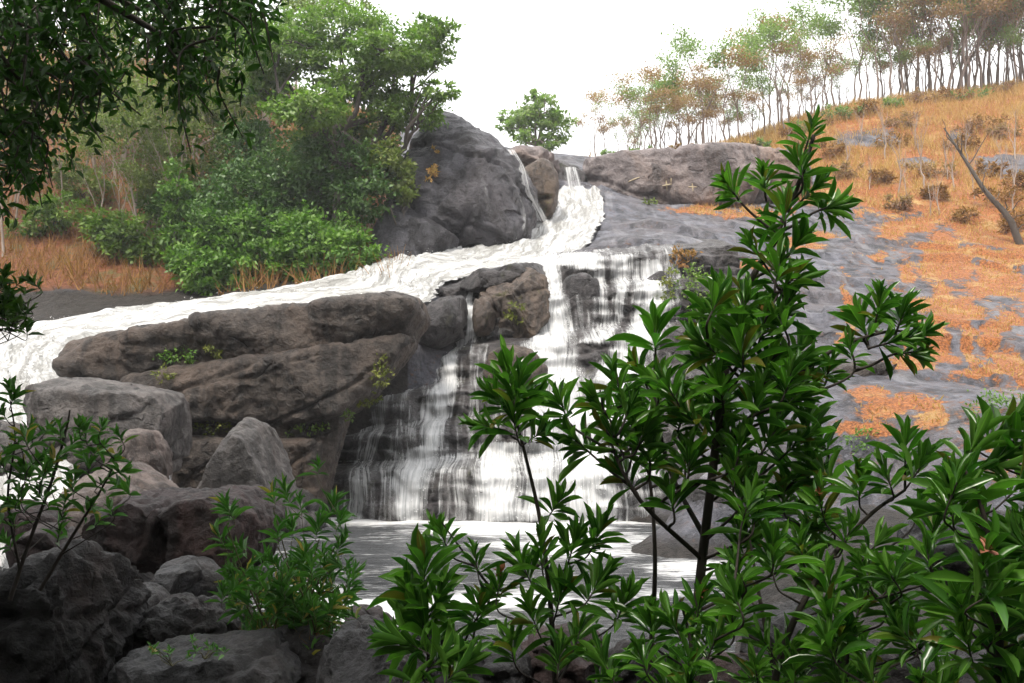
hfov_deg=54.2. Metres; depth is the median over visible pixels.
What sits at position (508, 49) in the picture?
sky
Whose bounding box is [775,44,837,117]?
ridge tree
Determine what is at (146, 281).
straw grass
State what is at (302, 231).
bush
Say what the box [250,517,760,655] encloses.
pool
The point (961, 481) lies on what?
laurel bush
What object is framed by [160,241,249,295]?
bush
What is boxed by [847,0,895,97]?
ridge tree
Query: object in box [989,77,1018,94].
hill bush
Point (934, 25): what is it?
ridge tree
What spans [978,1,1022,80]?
ridge tree
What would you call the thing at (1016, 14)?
ridge tree
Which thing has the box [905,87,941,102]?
hill bush
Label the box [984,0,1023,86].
ridge tree
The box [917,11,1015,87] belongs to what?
ridge tree
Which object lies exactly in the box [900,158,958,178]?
hill bush
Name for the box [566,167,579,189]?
chute water
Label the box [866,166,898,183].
hill bush
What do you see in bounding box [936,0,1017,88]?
ridge tree
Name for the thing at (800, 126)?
hill bush
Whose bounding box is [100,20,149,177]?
sapling
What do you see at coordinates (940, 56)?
ridge tree
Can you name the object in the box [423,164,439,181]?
ledge plant
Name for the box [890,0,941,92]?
ridge tree
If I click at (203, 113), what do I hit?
sapling
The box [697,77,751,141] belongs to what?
ridge tree
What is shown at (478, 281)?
cascade boulder
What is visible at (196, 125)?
bushy tree
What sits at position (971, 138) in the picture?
hill bush
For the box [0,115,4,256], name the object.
sapling
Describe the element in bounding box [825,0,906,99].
ridge tree
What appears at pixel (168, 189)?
bush
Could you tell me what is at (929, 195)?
bare sapling
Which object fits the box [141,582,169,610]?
boulder
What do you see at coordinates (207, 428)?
ledge plant
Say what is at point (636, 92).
ridge tree
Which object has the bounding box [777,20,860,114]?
ridge tree
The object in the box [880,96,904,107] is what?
hill bush
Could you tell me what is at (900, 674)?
stone
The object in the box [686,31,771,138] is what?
ridge tree
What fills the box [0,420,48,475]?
boulder
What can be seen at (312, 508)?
rock outcrop
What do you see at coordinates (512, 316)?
ledge plant
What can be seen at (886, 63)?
ridge tree
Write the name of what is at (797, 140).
hill bush
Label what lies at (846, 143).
bare sapling
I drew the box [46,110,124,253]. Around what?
sapling
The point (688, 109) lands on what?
ridge tree
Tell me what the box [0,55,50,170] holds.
sapling
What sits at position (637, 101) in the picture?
ridge tree
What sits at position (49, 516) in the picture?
boulder
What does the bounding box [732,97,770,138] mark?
ridge tree
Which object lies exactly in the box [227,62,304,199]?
sapling
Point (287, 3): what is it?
ridge tree
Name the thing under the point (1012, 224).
dead tree
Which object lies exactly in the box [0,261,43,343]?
leafy branch
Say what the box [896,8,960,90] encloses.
ridge tree
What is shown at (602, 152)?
hill bush
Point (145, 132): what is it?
sapling
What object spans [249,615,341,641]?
grass tuft
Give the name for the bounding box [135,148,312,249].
bushy tree
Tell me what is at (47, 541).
boulder
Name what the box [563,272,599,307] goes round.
cascade boulder
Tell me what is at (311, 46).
spreading tree
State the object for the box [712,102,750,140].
ridge tree
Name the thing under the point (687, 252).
ledge plant
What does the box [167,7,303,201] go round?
sapling
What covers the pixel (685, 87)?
ridge tree
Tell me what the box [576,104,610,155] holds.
ridge tree
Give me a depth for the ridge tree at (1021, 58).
81.18 m
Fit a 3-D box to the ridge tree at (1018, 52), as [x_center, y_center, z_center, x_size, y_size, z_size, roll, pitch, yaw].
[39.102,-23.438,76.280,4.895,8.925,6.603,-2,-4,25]
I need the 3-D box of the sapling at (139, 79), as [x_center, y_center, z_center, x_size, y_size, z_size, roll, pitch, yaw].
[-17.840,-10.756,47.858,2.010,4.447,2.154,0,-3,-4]
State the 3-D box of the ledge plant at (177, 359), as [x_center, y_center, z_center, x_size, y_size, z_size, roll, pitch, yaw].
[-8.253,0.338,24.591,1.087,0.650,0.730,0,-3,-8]
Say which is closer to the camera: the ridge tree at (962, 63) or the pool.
the pool
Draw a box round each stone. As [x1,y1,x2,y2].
[131,565,143,582]
[198,595,256,631]
[276,624,331,682]
[408,618,456,650]
[435,640,533,682]
[520,623,602,682]
[595,636,684,682]
[697,652,782,682]
[740,599,839,681]
[818,632,924,682]
[897,509,1018,603]
[920,635,1023,682]
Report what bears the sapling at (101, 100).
on the terrain at (628, 220)
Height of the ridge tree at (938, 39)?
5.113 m
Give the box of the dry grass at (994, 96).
[552,75,1023,433]
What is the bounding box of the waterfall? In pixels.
[344,249,679,521]
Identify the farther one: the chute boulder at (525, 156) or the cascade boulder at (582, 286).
the chute boulder at (525, 156)
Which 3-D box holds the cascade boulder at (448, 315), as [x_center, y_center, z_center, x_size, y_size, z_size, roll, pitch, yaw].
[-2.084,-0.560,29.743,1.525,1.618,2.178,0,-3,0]
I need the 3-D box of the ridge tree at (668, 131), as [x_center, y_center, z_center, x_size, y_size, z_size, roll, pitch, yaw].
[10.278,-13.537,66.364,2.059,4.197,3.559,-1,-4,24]
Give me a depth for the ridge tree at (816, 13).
69.54 m
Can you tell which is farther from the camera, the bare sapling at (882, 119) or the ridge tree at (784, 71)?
the ridge tree at (784, 71)
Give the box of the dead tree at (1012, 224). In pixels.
[943,121,1023,244]
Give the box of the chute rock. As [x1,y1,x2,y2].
[558,160,586,181]
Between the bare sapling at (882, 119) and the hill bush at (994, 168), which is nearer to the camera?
the hill bush at (994, 168)
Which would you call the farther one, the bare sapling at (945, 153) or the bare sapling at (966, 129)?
the bare sapling at (966, 129)
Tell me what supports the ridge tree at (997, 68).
on the terrain at (628, 220)
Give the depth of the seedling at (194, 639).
4.90 m
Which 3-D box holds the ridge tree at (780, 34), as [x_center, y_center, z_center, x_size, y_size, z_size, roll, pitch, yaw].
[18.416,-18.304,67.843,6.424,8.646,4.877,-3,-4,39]
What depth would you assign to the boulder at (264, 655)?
5.19 m
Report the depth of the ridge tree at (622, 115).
57.45 m
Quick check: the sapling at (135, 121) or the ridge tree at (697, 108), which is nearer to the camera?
the sapling at (135, 121)
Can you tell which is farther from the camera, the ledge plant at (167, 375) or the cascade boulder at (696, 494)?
the ledge plant at (167, 375)
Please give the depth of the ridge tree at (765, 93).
71.03 m
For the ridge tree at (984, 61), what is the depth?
80.64 m
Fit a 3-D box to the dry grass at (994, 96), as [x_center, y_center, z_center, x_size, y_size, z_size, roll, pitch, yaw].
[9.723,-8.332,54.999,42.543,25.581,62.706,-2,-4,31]
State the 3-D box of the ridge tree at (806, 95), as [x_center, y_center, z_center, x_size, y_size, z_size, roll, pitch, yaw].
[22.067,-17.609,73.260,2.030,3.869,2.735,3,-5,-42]
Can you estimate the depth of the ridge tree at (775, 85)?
63.57 m
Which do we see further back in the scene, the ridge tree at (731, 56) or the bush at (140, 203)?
the ridge tree at (731, 56)
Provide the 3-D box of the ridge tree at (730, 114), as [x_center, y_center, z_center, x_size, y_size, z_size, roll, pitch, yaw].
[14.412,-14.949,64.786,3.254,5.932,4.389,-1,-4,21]
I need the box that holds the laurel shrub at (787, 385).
[539,104,949,670]
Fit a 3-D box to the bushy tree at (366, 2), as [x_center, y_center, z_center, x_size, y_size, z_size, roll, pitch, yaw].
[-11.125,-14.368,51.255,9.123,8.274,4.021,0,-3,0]
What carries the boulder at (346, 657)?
on the terrain at (628, 220)
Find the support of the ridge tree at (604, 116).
on the terrain at (628, 220)
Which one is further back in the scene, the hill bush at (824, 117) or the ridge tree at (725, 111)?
the ridge tree at (725, 111)
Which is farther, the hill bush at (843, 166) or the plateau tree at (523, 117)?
the plateau tree at (523, 117)
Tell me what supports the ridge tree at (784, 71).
on the terrain at (628, 220)
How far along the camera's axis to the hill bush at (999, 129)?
57.03 m
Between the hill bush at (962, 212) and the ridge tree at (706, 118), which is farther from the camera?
the ridge tree at (706, 118)
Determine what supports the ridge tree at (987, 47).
on the terrain at (628, 220)
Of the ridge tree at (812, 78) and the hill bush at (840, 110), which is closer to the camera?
the hill bush at (840, 110)
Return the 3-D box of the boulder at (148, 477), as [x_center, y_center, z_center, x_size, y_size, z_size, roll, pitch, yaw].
[-5.168,2.257,13.322,1.650,1.236,2.636,0,-3,0]
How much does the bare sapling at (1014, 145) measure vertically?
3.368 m
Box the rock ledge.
[52,291,430,514]
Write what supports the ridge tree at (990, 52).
on the terrain at (628, 220)
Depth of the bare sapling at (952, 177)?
50.09 m
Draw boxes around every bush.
[3,184,93,240]
[42,152,118,205]
[74,203,172,266]
[124,173,186,226]
[154,156,196,250]
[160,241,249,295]
[176,202,289,289]
[202,454,366,654]
[247,199,391,282]
[363,134,420,224]
[577,412,955,682]
[599,149,615,154]
[668,142,693,148]
[730,138,758,145]
[749,136,772,146]
[777,127,795,139]
[784,131,817,148]
[789,118,807,131]
[807,112,834,126]
[817,136,848,158]
[821,102,864,118]
[829,157,865,178]
[853,97,882,114]
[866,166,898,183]
[874,129,911,149]
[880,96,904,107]
[882,192,913,210]
[884,108,919,126]
[894,395,1023,682]
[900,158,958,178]
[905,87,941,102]
[917,182,951,200]
[937,85,973,100]
[940,130,981,149]
[946,85,994,99]
[949,204,980,222]
[952,111,1009,131]
[970,184,1023,202]
[972,158,1011,176]
[983,120,1022,138]
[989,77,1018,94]
[996,209,1023,232]
[997,167,1023,192]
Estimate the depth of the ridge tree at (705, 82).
59.13 m
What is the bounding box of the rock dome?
[386,111,537,247]
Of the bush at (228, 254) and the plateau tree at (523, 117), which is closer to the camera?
the bush at (228, 254)
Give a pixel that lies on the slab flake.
(880, 368)
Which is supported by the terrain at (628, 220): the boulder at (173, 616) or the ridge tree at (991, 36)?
the ridge tree at (991, 36)
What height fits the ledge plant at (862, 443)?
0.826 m
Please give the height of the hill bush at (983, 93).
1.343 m
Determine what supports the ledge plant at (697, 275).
on the cascade bedrock
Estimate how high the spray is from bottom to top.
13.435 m
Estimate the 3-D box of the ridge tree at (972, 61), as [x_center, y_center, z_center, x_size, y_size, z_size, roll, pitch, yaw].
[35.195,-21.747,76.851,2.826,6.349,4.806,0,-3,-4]
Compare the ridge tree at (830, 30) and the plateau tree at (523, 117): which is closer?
the plateau tree at (523, 117)
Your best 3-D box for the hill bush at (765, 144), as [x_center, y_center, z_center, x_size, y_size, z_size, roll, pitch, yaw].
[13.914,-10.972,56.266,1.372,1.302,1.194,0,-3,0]
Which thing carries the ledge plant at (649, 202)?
on the terrain at (628, 220)
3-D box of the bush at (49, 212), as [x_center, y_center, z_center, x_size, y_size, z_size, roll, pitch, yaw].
[-18.685,-4.901,40.386,4.145,2.658,2.587,0,-3,0]
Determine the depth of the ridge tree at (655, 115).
67.51 m
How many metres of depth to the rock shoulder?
37.87 m
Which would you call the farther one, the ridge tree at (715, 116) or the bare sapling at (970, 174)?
the ridge tree at (715, 116)
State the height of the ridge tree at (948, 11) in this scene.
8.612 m
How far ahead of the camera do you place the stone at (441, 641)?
6.39 m
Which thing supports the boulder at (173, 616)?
on the stone at (233, 624)
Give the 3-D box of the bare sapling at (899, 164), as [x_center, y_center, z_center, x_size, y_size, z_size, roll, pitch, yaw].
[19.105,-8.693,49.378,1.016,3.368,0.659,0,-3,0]
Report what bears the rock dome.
on the terrain at (628, 220)
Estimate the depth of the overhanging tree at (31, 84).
4.82 m
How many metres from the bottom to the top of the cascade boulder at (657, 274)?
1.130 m
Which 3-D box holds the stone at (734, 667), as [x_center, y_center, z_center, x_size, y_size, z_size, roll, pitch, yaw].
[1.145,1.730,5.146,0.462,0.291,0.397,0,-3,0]
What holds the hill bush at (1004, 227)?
on the terrain at (628, 220)
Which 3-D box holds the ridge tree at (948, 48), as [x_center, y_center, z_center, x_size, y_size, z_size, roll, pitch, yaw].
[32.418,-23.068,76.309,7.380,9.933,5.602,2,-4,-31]
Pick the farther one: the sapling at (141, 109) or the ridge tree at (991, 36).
the ridge tree at (991, 36)
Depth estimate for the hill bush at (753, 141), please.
55.82 m
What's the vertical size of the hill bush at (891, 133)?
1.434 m
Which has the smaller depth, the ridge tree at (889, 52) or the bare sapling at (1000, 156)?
the bare sapling at (1000, 156)
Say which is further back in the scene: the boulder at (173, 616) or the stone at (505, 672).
the boulder at (173, 616)
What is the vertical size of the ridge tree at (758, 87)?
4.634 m
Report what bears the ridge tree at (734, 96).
on the terrain at (628, 220)
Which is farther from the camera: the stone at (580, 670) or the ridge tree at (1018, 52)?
the ridge tree at (1018, 52)
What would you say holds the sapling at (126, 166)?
on the terrain at (628, 220)
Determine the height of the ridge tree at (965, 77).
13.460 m
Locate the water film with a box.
[508,150,544,221]
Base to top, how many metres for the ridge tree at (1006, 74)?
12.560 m
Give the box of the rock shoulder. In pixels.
[371,203,458,259]
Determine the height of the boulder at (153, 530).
0.870 m
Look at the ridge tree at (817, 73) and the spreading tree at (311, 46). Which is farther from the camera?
the ridge tree at (817, 73)
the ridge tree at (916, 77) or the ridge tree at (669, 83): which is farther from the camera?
the ridge tree at (916, 77)
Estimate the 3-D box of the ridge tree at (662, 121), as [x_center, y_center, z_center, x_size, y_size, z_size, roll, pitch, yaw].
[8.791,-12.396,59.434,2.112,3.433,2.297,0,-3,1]
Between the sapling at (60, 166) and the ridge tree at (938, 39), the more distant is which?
the ridge tree at (938, 39)
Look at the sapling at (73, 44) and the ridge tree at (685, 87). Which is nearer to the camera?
the sapling at (73, 44)
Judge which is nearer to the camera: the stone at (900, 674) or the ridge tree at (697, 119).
the stone at (900, 674)
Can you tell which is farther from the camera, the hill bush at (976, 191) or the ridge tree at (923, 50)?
the ridge tree at (923, 50)
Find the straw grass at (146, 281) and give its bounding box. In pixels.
[0,44,410,295]
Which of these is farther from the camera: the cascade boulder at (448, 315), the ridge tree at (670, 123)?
the ridge tree at (670, 123)
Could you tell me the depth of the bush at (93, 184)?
43.03 m
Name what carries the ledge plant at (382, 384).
on the rock ledge
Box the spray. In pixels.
[0,185,672,520]
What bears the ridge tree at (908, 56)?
on the terrain at (628, 220)
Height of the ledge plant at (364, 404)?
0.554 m
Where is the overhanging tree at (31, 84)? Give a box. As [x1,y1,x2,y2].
[0,0,288,228]
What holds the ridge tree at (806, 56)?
on the terrain at (628, 220)
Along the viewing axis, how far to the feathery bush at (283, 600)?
5.92 m
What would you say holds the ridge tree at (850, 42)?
on the terrain at (628, 220)
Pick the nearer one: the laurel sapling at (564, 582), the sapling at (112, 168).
the laurel sapling at (564, 582)
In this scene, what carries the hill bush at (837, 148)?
on the terrain at (628, 220)
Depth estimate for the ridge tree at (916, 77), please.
71.89 m
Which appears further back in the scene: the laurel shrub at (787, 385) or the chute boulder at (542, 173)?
the chute boulder at (542, 173)
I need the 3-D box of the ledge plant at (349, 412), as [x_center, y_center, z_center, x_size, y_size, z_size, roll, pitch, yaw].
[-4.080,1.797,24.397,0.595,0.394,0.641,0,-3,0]
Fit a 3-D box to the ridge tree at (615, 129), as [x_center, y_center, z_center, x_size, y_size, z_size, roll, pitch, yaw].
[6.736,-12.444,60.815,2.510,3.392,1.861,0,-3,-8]
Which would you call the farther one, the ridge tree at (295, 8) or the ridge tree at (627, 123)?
the ridge tree at (627, 123)
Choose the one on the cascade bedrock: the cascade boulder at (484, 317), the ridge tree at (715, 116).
the cascade boulder at (484, 317)
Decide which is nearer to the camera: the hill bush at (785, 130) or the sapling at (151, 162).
the sapling at (151, 162)
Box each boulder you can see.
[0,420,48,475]
[0,499,65,539]
[0,538,151,682]
[4,522,80,567]
[23,377,192,477]
[57,462,178,538]
[81,484,284,574]
[102,428,172,480]
[108,628,301,682]
[132,592,227,649]
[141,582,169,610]
[150,555,227,596]
[196,417,306,531]
[316,614,438,682]
[340,604,392,626]
[419,295,467,348]
[460,262,544,293]
[472,296,495,336]
[479,267,550,337]
[482,345,547,390]
[509,145,559,173]
[523,158,558,221]
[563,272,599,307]
[647,271,668,280]
[687,462,793,517]
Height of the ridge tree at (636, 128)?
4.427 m
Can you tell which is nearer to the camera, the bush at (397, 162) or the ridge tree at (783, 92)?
the bush at (397, 162)
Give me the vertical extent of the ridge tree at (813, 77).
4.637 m
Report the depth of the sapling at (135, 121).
38.57 m
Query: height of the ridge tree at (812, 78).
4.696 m
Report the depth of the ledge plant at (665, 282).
30.21 m
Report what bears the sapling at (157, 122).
on the terrain at (628, 220)
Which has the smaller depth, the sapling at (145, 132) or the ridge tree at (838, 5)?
the sapling at (145, 132)
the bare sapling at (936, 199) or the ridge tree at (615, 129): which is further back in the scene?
the ridge tree at (615, 129)
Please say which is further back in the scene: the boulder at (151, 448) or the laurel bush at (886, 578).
the boulder at (151, 448)
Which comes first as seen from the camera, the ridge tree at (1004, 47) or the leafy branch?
the leafy branch
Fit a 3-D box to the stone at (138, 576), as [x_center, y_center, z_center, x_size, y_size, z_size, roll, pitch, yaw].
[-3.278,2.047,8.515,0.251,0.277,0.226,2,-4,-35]
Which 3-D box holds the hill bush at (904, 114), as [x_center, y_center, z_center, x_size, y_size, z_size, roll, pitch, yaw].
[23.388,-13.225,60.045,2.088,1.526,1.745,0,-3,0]
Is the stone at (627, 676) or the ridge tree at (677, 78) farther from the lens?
the ridge tree at (677, 78)
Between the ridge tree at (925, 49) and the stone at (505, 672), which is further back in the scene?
the ridge tree at (925, 49)
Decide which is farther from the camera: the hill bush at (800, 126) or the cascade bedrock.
the hill bush at (800, 126)
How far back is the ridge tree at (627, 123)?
62.58 m
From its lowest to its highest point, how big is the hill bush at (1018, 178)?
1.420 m
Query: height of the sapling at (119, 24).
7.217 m
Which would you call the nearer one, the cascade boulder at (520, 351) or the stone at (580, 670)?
the stone at (580, 670)
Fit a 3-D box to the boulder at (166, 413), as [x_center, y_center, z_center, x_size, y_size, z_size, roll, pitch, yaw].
[-8.246,1.833,20.701,2.929,2.186,3.741,0,-3,0]
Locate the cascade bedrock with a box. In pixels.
[327,238,749,522]
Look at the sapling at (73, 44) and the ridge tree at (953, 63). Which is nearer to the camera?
the sapling at (73, 44)
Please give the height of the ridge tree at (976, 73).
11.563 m
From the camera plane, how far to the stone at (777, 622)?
5.41 m
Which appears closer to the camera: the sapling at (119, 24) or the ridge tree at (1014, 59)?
the sapling at (119, 24)
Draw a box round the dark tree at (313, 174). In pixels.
[204,112,404,229]
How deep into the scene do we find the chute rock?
48.96 m
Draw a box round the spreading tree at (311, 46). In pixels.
[223,0,465,233]
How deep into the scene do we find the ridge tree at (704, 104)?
69.31 m
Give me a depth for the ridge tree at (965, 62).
69.75 m
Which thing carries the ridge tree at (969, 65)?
on the terrain at (628, 220)
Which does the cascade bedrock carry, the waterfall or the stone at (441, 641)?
the waterfall
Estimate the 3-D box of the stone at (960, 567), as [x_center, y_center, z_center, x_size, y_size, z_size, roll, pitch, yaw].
[3.932,1.810,8.465,1.346,0.826,1.206,0,-3,0]
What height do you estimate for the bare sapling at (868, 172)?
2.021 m
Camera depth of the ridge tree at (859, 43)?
66.06 m
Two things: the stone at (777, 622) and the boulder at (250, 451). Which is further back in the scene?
the boulder at (250, 451)
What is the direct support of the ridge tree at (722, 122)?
on the terrain at (628, 220)
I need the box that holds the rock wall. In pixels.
[582,142,812,207]
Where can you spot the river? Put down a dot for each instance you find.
(26, 371)
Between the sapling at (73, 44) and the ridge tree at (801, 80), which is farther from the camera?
the ridge tree at (801, 80)
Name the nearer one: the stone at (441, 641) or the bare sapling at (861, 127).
the stone at (441, 641)
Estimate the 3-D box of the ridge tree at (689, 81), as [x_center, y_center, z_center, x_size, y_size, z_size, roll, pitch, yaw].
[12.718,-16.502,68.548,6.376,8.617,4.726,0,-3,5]
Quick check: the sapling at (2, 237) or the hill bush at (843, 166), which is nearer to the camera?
the sapling at (2, 237)
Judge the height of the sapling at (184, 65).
6.937 m
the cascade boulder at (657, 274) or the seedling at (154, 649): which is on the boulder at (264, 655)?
the seedling at (154, 649)
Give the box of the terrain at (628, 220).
[0,46,1023,652]
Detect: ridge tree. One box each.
[135,0,195,64]
[231,0,314,16]
[285,0,319,88]
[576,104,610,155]
[583,84,621,155]
[590,93,634,151]
[603,112,637,150]
[605,60,679,147]
[605,69,664,148]
[608,77,679,148]
[608,90,665,147]
[608,102,648,147]
[612,65,690,147]
[615,106,651,149]
[617,114,638,149]
[618,106,654,147]
[628,107,663,147]
[632,72,686,148]
[635,91,685,147]
[638,103,677,148]
[642,40,709,145]
[643,104,675,147]
[645,72,725,148]
[657,76,699,143]
[658,111,674,139]
[659,98,691,145]
[660,23,762,142]
[660,45,744,144]
[665,92,697,143]
[671,74,727,143]
[674,41,768,141]
[676,85,710,143]
[679,61,721,143]
[682,89,726,141]
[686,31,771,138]
[690,102,728,141]
[696,81,717,141]
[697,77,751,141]
[699,97,727,140]
[704,99,742,139]
[708,68,770,138]
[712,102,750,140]
[713,64,755,141]
[718,8,810,126]
[724,101,762,138]
[728,72,774,135]
[729,12,791,137]
[732,2,808,127]
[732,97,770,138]
[734,18,810,128]
[735,0,835,122]
[749,73,788,130]
[751,75,795,132]
[757,40,812,122]
[759,47,809,119]
[774,87,806,111]
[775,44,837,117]
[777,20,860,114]
[780,25,847,113]
[780,57,824,112]
[784,0,860,106]
[785,68,811,125]
[790,55,832,114]
[792,8,849,108]
[794,31,856,115]
[798,75,825,108]
[799,69,830,110]
[802,49,843,99]
[812,51,856,102]
[816,0,889,99]
[821,62,851,104]
[824,0,904,99]
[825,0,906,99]
[828,55,864,102]
[837,30,883,102]
[843,0,908,96]
[844,0,914,96]
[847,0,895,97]
[853,2,919,93]
[857,40,894,95]
[859,42,915,96]
[870,0,925,89]
[872,30,911,88]
[880,0,984,91]
[881,17,944,90]
[882,10,922,86]
[883,0,936,89]
[886,10,951,87]
[887,0,933,90]
[889,36,942,95]
[890,0,940,95]
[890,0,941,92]
[895,35,935,92]
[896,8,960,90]
[899,0,1006,89]
[900,39,959,74]
[904,0,954,89]
[916,27,969,86]
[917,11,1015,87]
[922,24,957,89]
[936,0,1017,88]
[936,24,992,75]
[937,0,981,87]
[946,0,1018,88]
[946,4,1023,86]
[948,0,1021,84]
[948,15,1022,82]
[949,0,1006,88]
[949,1,1023,86]
[952,5,1014,81]
[953,13,986,82]
[955,0,1019,84]
[958,0,971,89]
[959,0,1013,82]
[970,0,1023,80]
[971,4,991,87]
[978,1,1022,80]
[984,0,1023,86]
[989,16,1023,83]
[990,2,1023,83]
[993,1,1023,32]
[995,42,1014,78]
[1005,23,1020,79]
[1006,17,1022,75]
[1010,6,1023,29]
[1011,2,1023,80]
[1015,24,1023,77]
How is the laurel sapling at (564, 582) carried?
on the terrain at (628, 220)
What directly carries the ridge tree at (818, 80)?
on the terrain at (628, 220)
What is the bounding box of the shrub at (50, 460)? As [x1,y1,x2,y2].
[0,375,142,600]
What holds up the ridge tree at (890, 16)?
on the terrain at (628, 220)
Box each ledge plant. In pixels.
[149,362,176,383]
[152,346,196,364]
[193,421,231,437]
[202,344,222,359]
[285,421,329,437]
[340,408,355,422]
[356,391,382,407]
[371,353,394,389]
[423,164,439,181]
[502,301,524,324]
[642,197,657,204]
[655,264,678,299]
[666,243,703,267]
[669,262,710,310]
[839,425,880,454]
[965,388,1023,413]
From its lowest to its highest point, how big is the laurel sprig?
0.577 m
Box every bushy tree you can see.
[58,68,181,170]
[119,44,269,247]
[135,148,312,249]
[152,18,268,151]
[209,0,381,121]
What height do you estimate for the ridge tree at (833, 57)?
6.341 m
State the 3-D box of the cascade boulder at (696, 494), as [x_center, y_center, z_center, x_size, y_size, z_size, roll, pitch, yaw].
[4.703,3.265,20.974,2.124,1.629,2.624,0,-3,0]
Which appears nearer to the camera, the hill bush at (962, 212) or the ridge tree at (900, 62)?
the hill bush at (962, 212)
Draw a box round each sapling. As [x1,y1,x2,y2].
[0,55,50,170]
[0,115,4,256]
[13,93,54,209]
[15,109,60,218]
[31,71,70,218]
[39,84,175,230]
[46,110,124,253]
[56,13,133,167]
[61,133,155,252]
[66,31,129,172]
[73,69,173,211]
[83,96,115,174]
[84,132,139,210]
[100,1,148,116]
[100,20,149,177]
[105,104,215,231]
[108,68,205,227]
[124,144,165,238]
[131,69,151,111]
[132,4,227,157]
[134,88,235,225]
[142,71,183,162]
[165,82,228,178]
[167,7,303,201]
[187,88,231,157]
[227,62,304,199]
[421,334,656,682]
[835,120,853,169]
[853,110,863,148]
[867,156,872,188]
[874,100,886,158]
[888,135,908,194]
[908,115,932,187]
[914,109,922,142]
[927,175,935,214]
[929,170,946,214]
[941,131,953,179]
[943,138,960,187]
[961,113,976,159]
[965,155,977,198]
[992,133,1007,179]
[1003,103,1020,159]
[1003,145,1021,208]
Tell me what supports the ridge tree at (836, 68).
on the terrain at (628, 220)
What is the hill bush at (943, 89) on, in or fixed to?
on the terrain at (628, 220)
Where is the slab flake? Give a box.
[832,359,896,376]
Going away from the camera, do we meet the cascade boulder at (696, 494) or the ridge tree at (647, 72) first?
the cascade boulder at (696, 494)
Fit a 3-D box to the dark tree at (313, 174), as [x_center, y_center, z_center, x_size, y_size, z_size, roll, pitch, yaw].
[-8.194,-5.809,40.005,9.488,7.602,5.465,-1,-4,18]
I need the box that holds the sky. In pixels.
[0,0,1023,156]
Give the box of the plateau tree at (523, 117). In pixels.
[495,85,577,151]
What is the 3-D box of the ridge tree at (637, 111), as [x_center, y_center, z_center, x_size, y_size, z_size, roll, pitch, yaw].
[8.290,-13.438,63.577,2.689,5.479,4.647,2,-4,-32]
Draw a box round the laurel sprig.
[366,523,506,682]
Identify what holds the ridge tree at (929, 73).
on the terrain at (628, 220)
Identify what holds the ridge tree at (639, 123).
on the terrain at (628, 220)
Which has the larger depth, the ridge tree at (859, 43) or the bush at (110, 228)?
the ridge tree at (859, 43)
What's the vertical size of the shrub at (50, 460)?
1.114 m
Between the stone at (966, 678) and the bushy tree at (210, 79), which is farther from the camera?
the bushy tree at (210, 79)
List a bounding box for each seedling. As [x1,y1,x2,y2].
[147,642,192,665]
[186,634,229,659]
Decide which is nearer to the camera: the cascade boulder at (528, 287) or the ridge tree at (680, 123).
the cascade boulder at (528, 287)
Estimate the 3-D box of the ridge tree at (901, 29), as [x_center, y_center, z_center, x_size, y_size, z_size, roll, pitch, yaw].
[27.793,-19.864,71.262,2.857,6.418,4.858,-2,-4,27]
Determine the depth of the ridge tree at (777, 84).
65.13 m
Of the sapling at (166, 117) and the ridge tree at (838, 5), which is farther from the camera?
the ridge tree at (838, 5)
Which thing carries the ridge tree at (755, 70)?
on the terrain at (628, 220)
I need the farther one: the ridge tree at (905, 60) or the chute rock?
the ridge tree at (905, 60)
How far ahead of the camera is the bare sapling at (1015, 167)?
47.12 m
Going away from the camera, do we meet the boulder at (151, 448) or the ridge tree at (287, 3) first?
the boulder at (151, 448)
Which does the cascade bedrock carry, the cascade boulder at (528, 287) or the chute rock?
the cascade boulder at (528, 287)
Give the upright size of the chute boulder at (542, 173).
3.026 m
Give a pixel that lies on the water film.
(535, 205)
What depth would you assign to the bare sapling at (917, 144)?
50.07 m
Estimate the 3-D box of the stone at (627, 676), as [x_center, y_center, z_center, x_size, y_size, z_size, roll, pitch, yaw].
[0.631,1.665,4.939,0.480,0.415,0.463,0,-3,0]
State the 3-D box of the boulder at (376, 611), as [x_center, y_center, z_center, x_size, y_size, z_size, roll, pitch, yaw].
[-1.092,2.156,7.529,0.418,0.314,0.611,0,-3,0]
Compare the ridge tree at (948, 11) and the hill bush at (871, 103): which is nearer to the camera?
the hill bush at (871, 103)
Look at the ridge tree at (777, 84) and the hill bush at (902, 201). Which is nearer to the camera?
the hill bush at (902, 201)
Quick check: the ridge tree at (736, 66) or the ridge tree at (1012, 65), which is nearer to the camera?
the ridge tree at (736, 66)
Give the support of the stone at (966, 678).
on the terrain at (628, 220)
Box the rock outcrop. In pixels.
[297,487,325,528]
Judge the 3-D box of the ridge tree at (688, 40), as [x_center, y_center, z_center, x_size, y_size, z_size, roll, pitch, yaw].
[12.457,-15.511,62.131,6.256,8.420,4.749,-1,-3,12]
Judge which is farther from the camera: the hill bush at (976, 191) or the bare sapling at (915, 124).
the bare sapling at (915, 124)
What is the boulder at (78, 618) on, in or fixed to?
on the terrain at (628, 220)
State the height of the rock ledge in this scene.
5.960 m
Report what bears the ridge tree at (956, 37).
on the terrain at (628, 220)
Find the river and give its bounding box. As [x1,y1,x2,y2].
[0,185,604,569]
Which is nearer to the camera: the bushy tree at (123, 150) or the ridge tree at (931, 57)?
the bushy tree at (123, 150)
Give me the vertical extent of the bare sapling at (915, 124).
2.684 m
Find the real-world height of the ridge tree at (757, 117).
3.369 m
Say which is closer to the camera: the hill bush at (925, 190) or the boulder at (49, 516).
the boulder at (49, 516)
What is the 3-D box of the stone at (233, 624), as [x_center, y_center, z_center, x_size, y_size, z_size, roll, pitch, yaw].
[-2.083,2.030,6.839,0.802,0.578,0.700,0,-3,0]

